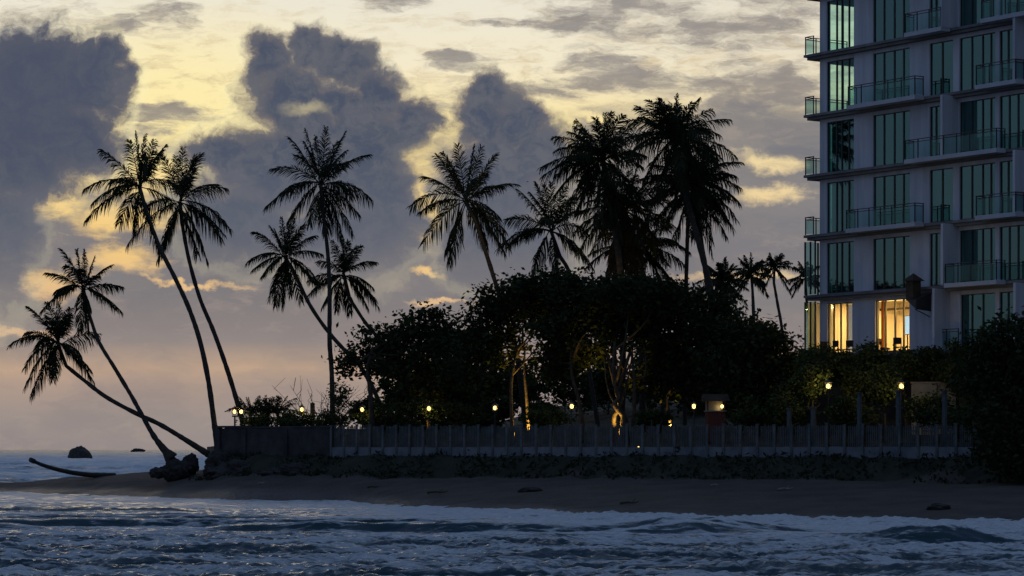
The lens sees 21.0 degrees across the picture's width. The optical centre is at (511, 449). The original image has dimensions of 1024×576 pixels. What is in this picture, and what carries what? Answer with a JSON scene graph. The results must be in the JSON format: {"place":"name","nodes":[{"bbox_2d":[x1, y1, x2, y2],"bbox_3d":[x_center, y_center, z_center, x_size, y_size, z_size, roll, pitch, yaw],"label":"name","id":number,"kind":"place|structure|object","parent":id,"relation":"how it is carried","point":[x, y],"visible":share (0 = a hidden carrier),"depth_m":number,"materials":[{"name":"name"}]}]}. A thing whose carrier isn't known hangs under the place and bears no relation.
{"place":"outdoors","nodes":[
{"label":"outdoors","id":0,"kind":"place"},
{"bbox_2d":[0,0,853,449],"label":"sky","id":1,"kind":"structure","parent":0,"point":[228,81],"materials":[{"name":"grey"}]},
{"bbox_2d":[0,450,1023,575],"bbox_3d":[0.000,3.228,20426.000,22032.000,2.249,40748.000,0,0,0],"label":"sea","id":2,"kind":"structure","parent":0,"point":[55,534],"depth_m":87.13,"materials":[{"name":"teal liquid"}]},
{"bbox_2d":[68,446,92,458],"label":"sea rock","id":3,"kind":"object","parent":2,"relation":"in","point":[80,452],"visible":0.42,"depth_m":797.31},
{"bbox_2d":[0,468,1023,520],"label":"beach","id":4,"kind":"structure","parent":0,"point":[896,494],"depth_m":138.63,"materials":[{"name":"sand"}]},
{"bbox_2d":[29,457,115,477],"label":"fallen trunk","id":5,"kind":"object","parent":4,"relation":"on","point":[73,472],"visible":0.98,"depth_m":188.65,"materials":[{"name":"brown plant"}]},
{"bbox_2d":[39,248,176,461],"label":"palm tree","id":6,"kind":"object","parent":4,"relation":"on","point":[86,309],"visible":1,"depth_m":178.88,"materials":[{"name":"green plant"}]},
{"bbox_2d":[7,300,209,457],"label":"palm tree","id":7,"kind":"object","parent":4,"relation":"on","point":[58,329],"visible":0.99,"depth_m":179.84,"materials":[{"name":"green plant"}]},
{"bbox_2d":[82,130,217,450],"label":"palm tree","id":8,"kind":"object","parent":4,"relation":"on","point":[145,165],"visible":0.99,"depth_m":180.93,"materials":[{"name":"green plant"}]},
{"bbox_2d":[148,467,167,478],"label":"boulder","id":9,"kind":"object","parent":4,"relation":"on","point":[157,472],"visible":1,"depth_m":176.61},
{"bbox_2d":[160,457,192,481],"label":"boulder","id":10,"kind":"object","parent":4,"relation":"on","point":[176,468],"visible":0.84,"depth_m":178.41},
{"bbox_2d":[183,453,198,474],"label":"boulder","id":11,"kind":"object","parent":4,"relation":"on","point":[192,459],"visible":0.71,"depth_m":180.20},
{"bbox_2d":[202,449,229,476],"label":"boulder","id":12,"kind":"object","parent":4,"relation":"on","point":[214,459],"visible":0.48,"depth_m":176.01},
{"bbox_2d":[205,459,251,477],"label":"boulder","id":13,"kind":"object","parent":4,"relation":"on","point":[233,466],"visible":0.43,"depth_m":174.05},
{"bbox_2d":[258,462,309,475],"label":"boulder","id":14,"kind":"object","parent":4,"relation":"on","point":[288,468],"visible":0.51,"depth_m":170.10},
{"bbox_2d":[926,503,950,509],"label":"beach stone","id":15,"kind":"object","parent":4,"relation":"on","point":[936,506],"visible":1,"depth_m":115.28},
{"bbox_2d":[220,395,1023,482],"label":"garden ground","id":16,"kind":"structure","parent":0,"point":[443,466],"depth_m":156.12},
{"bbox_2d":[125,146,243,425],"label":"palm tree","id":17,"kind":"object","parent":16,"relation":"on","point":[185,183],"visible":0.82,"depth_m":186.85,"materials":[{"name":"green plant"}]},
{"bbox_2d":[227,395,272,419],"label":"young palm","id":18,"kind":"object","parent":16,"relation":"on","point":[252,408],"visible":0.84,"depth_m":182.79,"materials":[{"name":"green plant"}]},
{"bbox_2d":[236,409,278,425],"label":"shrub","id":19,"kind":"object","parent":16,"relation":"on","point":[259,419],"visible":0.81,"depth_m":181.18,"materials":[{"name":"green plant"}]},
{"bbox_2d":[255,395,282,413],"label":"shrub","id":20,"kind":"object","parent":16,"relation":"on","point":[269,408],"visible":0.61,"depth_m":184.81,"materials":[{"name":"green plant"}]},
{"bbox_2d":[215,426,333,456],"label":"garden wall","id":21,"kind":"structure","parent":16,"relation":"on","point":[287,441],"depth_m":173.93,"materials":[{"name":"concrete"}]},
{"bbox_2d":[260,395,297,423],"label":"young palm","id":22,"kind":"object","parent":16,"relation":"on","point":[284,406],"visible":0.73,"depth_m":185.96,"materials":[{"name":"green plant"}]},
{"bbox_2d":[276,405,318,425],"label":"shrub","id":23,"kind":"object","parent":16,"relation":"on","point":[290,421],"visible":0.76,"depth_m":181.19,"materials":[{"name":"green plant"}]},
{"bbox_2d":[244,216,383,411],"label":"palm tree","id":24,"kind":"object","parent":16,"relation":"on","point":[283,273],"visible":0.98,"depth_m":187.90,"materials":[{"name":"green plant"}]},
{"bbox_2d":[263,125,373,437],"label":"palm tree","id":25,"kind":"object","parent":16,"relation":"on","point":[322,205],"visible":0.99,"depth_m":183.90,"materials":[{"name":"green plant"}]},
{"bbox_2d":[274,378,377,426],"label":"young palm","id":26,"kind":"object","parent":16,"relation":"on","point":[298,403],"visible":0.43,"depth_m":182.66,"materials":[{"name":"green plant"}]},
{"bbox_2d":[309,408,358,431],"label":"shrub","id":27,"kind":"object","parent":16,"relation":"on","point":[330,419],"visible":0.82,"depth_m":180.14,"materials":[{"name":"green plant"}]},
{"bbox_2d":[325,380,355,426],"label":"shrub","id":28,"kind":"object","parent":16,"relation":"on","point":[337,400],"visible":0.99,"depth_m":180.92,"materials":[{"name":"green plant"}]},
{"bbox_2d":[305,239,413,417],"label":"palm tree","id":29,"kind":"object","parent":16,"relation":"on","point":[347,261],"visible":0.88,"depth_m":192.90,"materials":[{"name":"green plant"}]},
{"bbox_2d":[349,393,387,424],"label":"shrub","id":30,"kind":"object","parent":16,"relation":"on","point":[364,402],"visible":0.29,"depth_m":184.95,"materials":[{"name":"green plant"}]},
{"bbox_2d":[351,407,403,429],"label":"shrub","id":31,"kind":"object","parent":16,"relation":"on","point":[381,419],"visible":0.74,"depth_m":174.95,"materials":[{"name":"green plant"}]},
{"bbox_2d":[376,377,411,411],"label":"shrub","id":32,"kind":"object","parent":16,"relation":"on","point":[388,392],"visible":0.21,"depth_m":189.41,"materials":[{"name":"green plant"}]},
{"bbox_2d":[321,301,491,446],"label":"broadleaf tree","id":33,"kind":"object","parent":16,"relation":"on","point":[403,348],"visible":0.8,"depth_m":173.47,"materials":[{"name":"green plant"}]},
{"bbox_2d":[379,391,443,446],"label":"broadleaf tree","id":34,"kind":"object","parent":16,"relation":"on","point":[418,412],"visible":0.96,"depth_m":171.22,"materials":[{"name":"green plant"}]},
{"bbox_2d":[395,369,442,409],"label":"tree","id":35,"kind":"object","parent":16,"relation":"on","point":[403,397],"visible":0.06,"depth_m":188.04,"materials":[{"name":"green plant"}]},
{"bbox_2d":[427,399,488,432],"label":"shrub","id":36,"kind":"object","parent":16,"relation":"on","point":[456,414],"visible":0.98,"depth_m":170.51,"materials":[{"name":"green plant"}]},
{"bbox_2d":[406,141,526,427],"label":"palm tree","id":37,"kind":"object","parent":16,"relation":"on","point":[483,217],"visible":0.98,"depth_m":177.88,"materials":[{"name":"green plant"}]},
{"bbox_2d":[473,395,518,422],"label":"shrub","id":38,"kind":"object","parent":16,"relation":"on","point":[503,410],"visible":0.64,"depth_m":182.60,"materials":[{"name":"green plant"}]},
{"bbox_2d":[427,262,600,444],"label":"broadleaf tree","id":39,"kind":"object","parent":16,"relation":"on","point":[487,341],"visible":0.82,"depth_m":167.18,"materials":[{"name":"green plant"}]},
{"bbox_2d":[498,358,553,409],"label":"shrub","id":40,"kind":"object","parent":16,"relation":"on","point":[534,390],"visible":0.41,"depth_m":211.12,"materials":[{"name":"green plant"}]},
{"bbox_2d":[516,399,562,424],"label":"shrub","id":41,"kind":"object","parent":16,"relation":"on","point":[541,404],"visible":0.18,"depth_m":181.28,"materials":[{"name":"green plant"}]},
{"bbox_2d":[495,180,600,426],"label":"palm tree","id":42,"kind":"object","parent":16,"relation":"on","point":[552,219],"visible":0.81,"depth_m":183.96,"materials":[{"name":"green plant"}]},
{"bbox_2d":[517,406,578,435],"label":"shrub","id":43,"kind":"object","parent":16,"relation":"on","point":[544,418],"visible":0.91,"depth_m":162.14,"materials":[{"name":"green plant"}]},
{"bbox_2d":[528,341,601,423],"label":"shrub","id":44,"kind":"object","parent":16,"relation":"on","point":[563,390],"visible":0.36,"depth_m":204.04,"materials":[{"name":"green plant"}]},
{"bbox_2d":[519,270,645,442],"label":"broadleaf tree","id":45,"kind":"object","parent":16,"relation":"on","point":[561,331],"visible":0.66,"depth_m":164.39,"materials":[{"name":"green plant"}]},
{"bbox_2d":[536,110,647,427],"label":"palm tree","id":46,"kind":"object","parent":16,"relation":"on","point":[591,177],"visible":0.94,"depth_m":171.63,"materials":[{"name":"green plant"}]},
{"bbox_2d":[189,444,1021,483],"bbox_3d":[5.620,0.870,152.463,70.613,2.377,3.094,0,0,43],"label":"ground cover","id":47,"kind":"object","parent":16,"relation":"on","point":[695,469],"visible":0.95,"depth_m":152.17,"materials":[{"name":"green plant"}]},
{"bbox_2d":[578,356,632,414],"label":"shrub","id":48,"kind":"object","parent":16,"relation":"on","point":[600,388],"visible":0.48,"depth_m":207.60,"materials":[{"name":"green plant"}]},
{"bbox_2d":[571,164,681,411],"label":"palm tree","id":49,"kind":"object","parent":16,"relation":"on","point":[632,231],"visible":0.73,"depth_m":173.51,"materials":[{"name":"green plant"}]},
{"bbox_2d":[566,269,709,443],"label":"broadleaf tree","id":50,"kind":"object","parent":16,"relation":"on","point":[652,302],"visible":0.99,"depth_m":162.40,"materials":[{"name":"green plant"}]},
{"bbox_2d":[584,218,691,413],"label":"palm tree","id":51,"kind":"object","parent":16,"relation":"on","point":[648,258],"visible":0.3,"depth_m":177.78,"materials":[{"name":"green plant"}]},
{"bbox_2d":[626,337,669,409],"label":"shrub","id":52,"kind":"object","parent":16,"relation":"on","point":[650,402],"visible":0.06,"depth_m":202.77,"materials":[{"name":"green plant"}]},
{"bbox_2d":[628,405,679,445],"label":"shrub","id":53,"kind":"object","parent":16,"relation":"on","point":[652,418],"visible":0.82,"depth_m":160.40,"materials":[{"name":"green plant"}]},
{"bbox_2d":[332,446,979,459],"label":"wall","id":54,"kind":"structure","parent":16,"relation":"on","point":[908,452],"depth_m":151.70,"materials":[{"name":"paint"}]},
{"bbox_2d":[329,423,976,458],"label":"picket fence","id":55,"kind":"object","parent":54,"relation":"on","point":[892,435],"visible":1,"depth_m":152.88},
{"bbox_2d":[609,93,738,307],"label":"palm tree","id":56,"kind":"object","parent":16,"relation":"on","point":[669,123],"visible":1,"depth_m":167.59,"materials":[{"name":"green plant"}]},
{"bbox_2d":[643,156,726,424],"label":"palm tree","id":57,"kind":"object","parent":16,"relation":"on","point":[664,213],"visible":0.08,"depth_m":175.88,"materials":[{"name":"green plant"}]},
{"bbox_2d":[668,377,704,415],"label":"shrub","id":58,"kind":"object","parent":16,"relation":"on","point":[690,412],"visible":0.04,"depth_m":199.00,"materials":[{"name":"green plant"}]},
{"bbox_2d":[635,145,744,289],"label":"palm tree","id":59,"kind":"object","parent":16,"relation":"on","point":[712,202],"visible":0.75,"depth_m":169.66,"materials":[{"name":"green plant"}]},
{"bbox_2d":[622,275,777,425],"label":"broadleaf tree","id":60,"kind":"object","parent":16,"relation":"on","point":[672,368],"visible":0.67,"depth_m":164.93,"materials":[{"name":"green plant"}]},
{"bbox_2d":[700,394,729,441],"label":"garden stall","id":61,"kind":"object","parent":16,"relation":"on","point":[714,414],"visible":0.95,"depth_m":157.69,"materials":[{"name":"red paint"}]},
{"bbox_2d":[695,256,749,417],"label":"palm tree","id":62,"kind":"object","parent":16,"relation":"on","point":[723,274],"visible":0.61,"depth_m":195.59,"materials":[{"name":"green plant"}]},
{"bbox_2d":[682,309,812,435],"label":"broadleaf tree","id":63,"kind":"object","parent":16,"relation":"on","point":[758,365],"visible":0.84,"depth_m":159.04,"materials":[{"name":"green plant"}]},
{"bbox_2d":[734,252,774,317],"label":"palm tree","id":64,"kind":"object","parent":16,"relation":"on","point":[749,274],"visible":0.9,"depth_m":229.86,"materials":[{"name":"green plant"}]},
{"bbox_2d":[759,252,795,342],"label":"palm tree","id":65,"kind":"object","parent":16,"relation":"on","point":[772,264],"visible":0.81,"depth_m":239.88,"materials":[{"name":"green plant"}]},
{"bbox_2d":[750,377,810,434],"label":"shrub","id":66,"kind":"object","parent":16,"relation":"on","point":[784,400],"visible":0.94,"depth_m":150.13,"materials":[{"name":"green plant"}]},
{"bbox_2d":[785,261,819,314],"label":"palm tree","id":67,"kind":"object","parent":16,"relation":"on","point":[797,284],"visible":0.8,"depth_m":235.80,"materials":[{"name":"green plant"}]},
{"bbox_2d":[778,344,839,409],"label":"shrub","id":68,"kind":"object","parent":16,"relation":"on","point":[809,384],"visible":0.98,"depth_m":151.22,"materials":[{"name":"green plant"}]},
{"bbox_2d":[792,341,839,425],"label":"tree","id":69,"kind":"object","parent":16,"relation":"on","point":[804,352],"visible":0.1,"depth_m":155.48,"materials":[{"name":"green plant"}]},
{"bbox_2d":[822,345,862,436],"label":"tree","id":70,"kind":"object","parent":16,"relation":"on","point":[844,357],"visible":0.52,"depth_m":154.32,"materials":[{"name":"green plant"}]},
{"bbox_2d":[815,387,881,446],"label":"shrub","id":71,"kind":"object","parent":16,"relation":"on","point":[844,411],"visible":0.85,"depth_m":148.04,"materials":[{"name":"green plant"}]},
{"bbox_2d":[833,363,875,440],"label":"tree","id":72,"kind":"object","parent":16,"relation":"on","point":[855,384],"visible":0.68,"depth_m":152.22,"materials":[{"name":"green plant"}]},
{"bbox_2d":[856,392,862,446],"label":"garden post","id":73,"kind":"object","parent":16,"relation":"on","point":[859,408],"visible":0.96,"depth_m":143.99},
{"bbox_2d":[850,336,891,437],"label":"hedge bush","id":74,"kind":"object","parent":16,"relation":"on","point":[870,354],"visible":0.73,"depth_m":153.29,"materials":[{"name":"green plant"}]},
{"bbox_2d":[862,360,905,425],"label":"shrub","id":75,"kind":"object","parent":16,"relation":"on","point":[883,391],"visible":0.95,"depth_m":149.34,"materials":[{"name":"green plant"}]},
{"bbox_2d":[760,0,1023,430],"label":"apartment building","id":76,"kind":"structure","parent":16,"relation":"on","point":[924,178],"depth_m":157.75,"materials":[{"name":"paint"}]},
{"bbox_2d":[828,0,849,50],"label":"window","id":77,"kind":"structure","parent":76,"relation":"in","point":[834,0],"depth_m":163.47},
{"bbox_2d":[828,302,851,352],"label":"window","id":78,"kind":"structure","parent":76,"relation":"in","point":[840,310],"depth_m":163.95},
{"bbox_2d":[828,241,853,293],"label":"window","id":79,"kind":"structure","parent":76,"relation":"in","point":[843,252],"depth_m":163.75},
{"bbox_2d":[828,180,853,232],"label":"window","id":80,"kind":"structure","parent":76,"relation":"in","point":[836,187],"depth_m":163.83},
{"bbox_2d":[828,119,853,171],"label":"window","id":81,"kind":"structure","parent":76,"relation":"in","point":[838,128],"depth_m":163.83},
{"bbox_2d":[828,58,853,110],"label":"window","id":82,"kind":"structure","parent":76,"relation":"in","point":[848,59],"depth_m":163.47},
{"bbox_2d":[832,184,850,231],"bbox_3d":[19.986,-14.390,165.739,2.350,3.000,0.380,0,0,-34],"label":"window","id":83,"kind":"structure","parent":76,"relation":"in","point":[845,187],"depth_m":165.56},
{"bbox_2d":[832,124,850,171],"bbox_3d":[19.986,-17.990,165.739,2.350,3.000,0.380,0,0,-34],"label":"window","id":84,"kind":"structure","parent":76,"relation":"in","point":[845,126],"depth_m":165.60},
{"bbox_2d":[874,0,904,41],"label":"window","id":85,"kind":"structure","parent":76,"relation":"in","point":[884,1],"depth_m":160.31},
{"bbox_2d":[876,299,905,351],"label":"window","id":86,"kind":"structure","parent":76,"relation":"in","point":[883,302],"depth_m":160.23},
{"bbox_2d":[874,236,909,289],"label":"window","id":87,"kind":"structure","parent":76,"relation":"in","point":[884,239],"depth_m":160.31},
{"bbox_2d":[874,173,909,225],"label":"window","id":88,"kind":"structure","parent":76,"relation":"in","point":[884,177],"depth_m":160.31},
{"bbox_2d":[874,110,909,165],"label":"window","id":89,"kind":"structure","parent":76,"relation":"in","point":[894,129],"depth_m":160.23,"materials":[{"name":"glass"}]},
{"bbox_2d":[874,48,909,100],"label":"window","id":90,"kind":"structure","parent":76,"relation":"in","point":[894,65],"depth_m":160.23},
{"bbox_2d":[907,293,930,316],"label":"awning","id":91,"kind":"object","parent":76,"relation":"attached to","point":[922,301],"visible":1,"depth_m":155.77,"materials":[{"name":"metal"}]},
{"bbox_2d":[903,273,923,300],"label":"roof lantern","id":92,"kind":"object","parent":91,"relation":"on","point":[913,285],"visible":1,"depth_m":155.97,"materials":[{"name":"brown wood"}]},
{"bbox_2d":[931,233,939,285],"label":"window","id":93,"kind":"structure","parent":76,"relation":"in","point":[936,234],"depth_m":156.67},
{"bbox_2d":[931,106,939,155],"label":"window","id":94,"kind":"structure","parent":76,"relation":"in","point":[937,108],"depth_m":156.67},
{"bbox_2d":[931,168,952,222],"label":"window","id":95,"kind":"structure","parent":76,"relation":"in","point":[944,178],"depth_m":156.41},
{"bbox_2d":[931,40,952,94],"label":"window","id":96,"kind":"structure","parent":76,"relation":"in","point":[949,40],"depth_m":156.21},
{"bbox_2d":[961,227,994,281],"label":"window","id":97,"kind":"structure","parent":76,"relation":"in","point":[971,235],"depth_m":154.21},
{"bbox_2d":[961,162,994,219],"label":"window","id":98,"kind":"structure","parent":76,"relation":"in","point":[991,164],"depth_m":153.49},
{"bbox_2d":[961,97,994,151],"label":"window","id":99,"kind":"structure","parent":76,"relation":"in","point":[980,115],"depth_m":154.17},
{"bbox_2d":[961,32,994,90],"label":"window","id":100,"kind":"structure","parent":76,"relation":"in","point":[991,34],"depth_m":153.49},
{"bbox_2d":[961,0,994,25],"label":"window","id":101,"kind":"structure","parent":76,"relation":"in","point":[973,7],"depth_m":154.24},
{"bbox_2d":[962,293,994,347],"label":"window","id":102,"kind":"structure","parent":76,"relation":"in","point":[975,317],"depth_m":154.21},
{"bbox_2d":[1001,160,1012,212],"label":"window","id":103,"kind":"structure","parent":76,"relation":"in","point":[1009,165],"depth_m":152.00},
{"bbox_2d":[1001,29,1012,80],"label":"window","id":104,"kind":"structure","parent":76,"relation":"in","point":[1008,31],"depth_m":151.85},
{"bbox_2d":[1001,225,1023,280],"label":"window","id":105,"kind":"structure","parent":76,"relation":"in","point":[1018,226],"depth_m":151.41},
{"bbox_2d":[1001,93,1023,148],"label":"window","id":106,"kind":"structure","parent":76,"relation":"in","point":[1014,104],"depth_m":151.78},
{"bbox_2d":[895,391,901,446],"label":"garden post","id":107,"kind":"object","parent":16,"relation":"on","point":[898,406],"visible":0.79,"depth_m":142.28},
{"bbox_2d":[878,344,925,435],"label":"tree","id":108,"kind":"object","parent":16,"relation":"on","point":[912,366],"visible":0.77,"depth_m":151.69,"materials":[{"name":"green plant"}]},
{"bbox_2d":[913,345,949,393],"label":"hedge bush","id":109,"kind":"object","parent":16,"relation":"on","point":[932,355],"visible":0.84,"depth_m":151.83,"materials":[{"name":"green plant"}]},
{"bbox_2d":[910,382,955,434],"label":"terrace wall","id":110,"kind":"structure","parent":16,"relation":"on","point":[917,388],"depth_m":151.55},
{"bbox_2d":[901,389,970,440],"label":"shrub","id":111,"kind":"object","parent":16,"relation":"on","point":[924,410],"visible":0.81,"depth_m":147.21,"materials":[{"name":"green plant"}]},
{"bbox_2d":[941,391,947,446],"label":"garden post","id":112,"kind":"object","parent":16,"relation":"on","point":[944,408],"visible":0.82,"depth_m":140.32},
{"bbox_2d":[935,337,971,404],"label":"hedge bush","id":113,"kind":"object","parent":16,"relation":"on","point":[955,348],"visible":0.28,"depth_m":150.12,"materials":[{"name":"green plant"}]},
{"bbox_2d":[932,397,982,446],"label":"shrub","id":114,"kind":"object","parent":16,"relation":"on","point":[951,418],"visible":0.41,"depth_m":142.68,"materials":[{"name":"green plant"}]},
{"bbox_2d":[940,306,1023,482],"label":"broadleaf tree","id":115,"kind":"object","parent":16,"relation":"on","point":[1002,368],"visible":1,"depth_m":132.89,"materials":[{"name":"green plant"}]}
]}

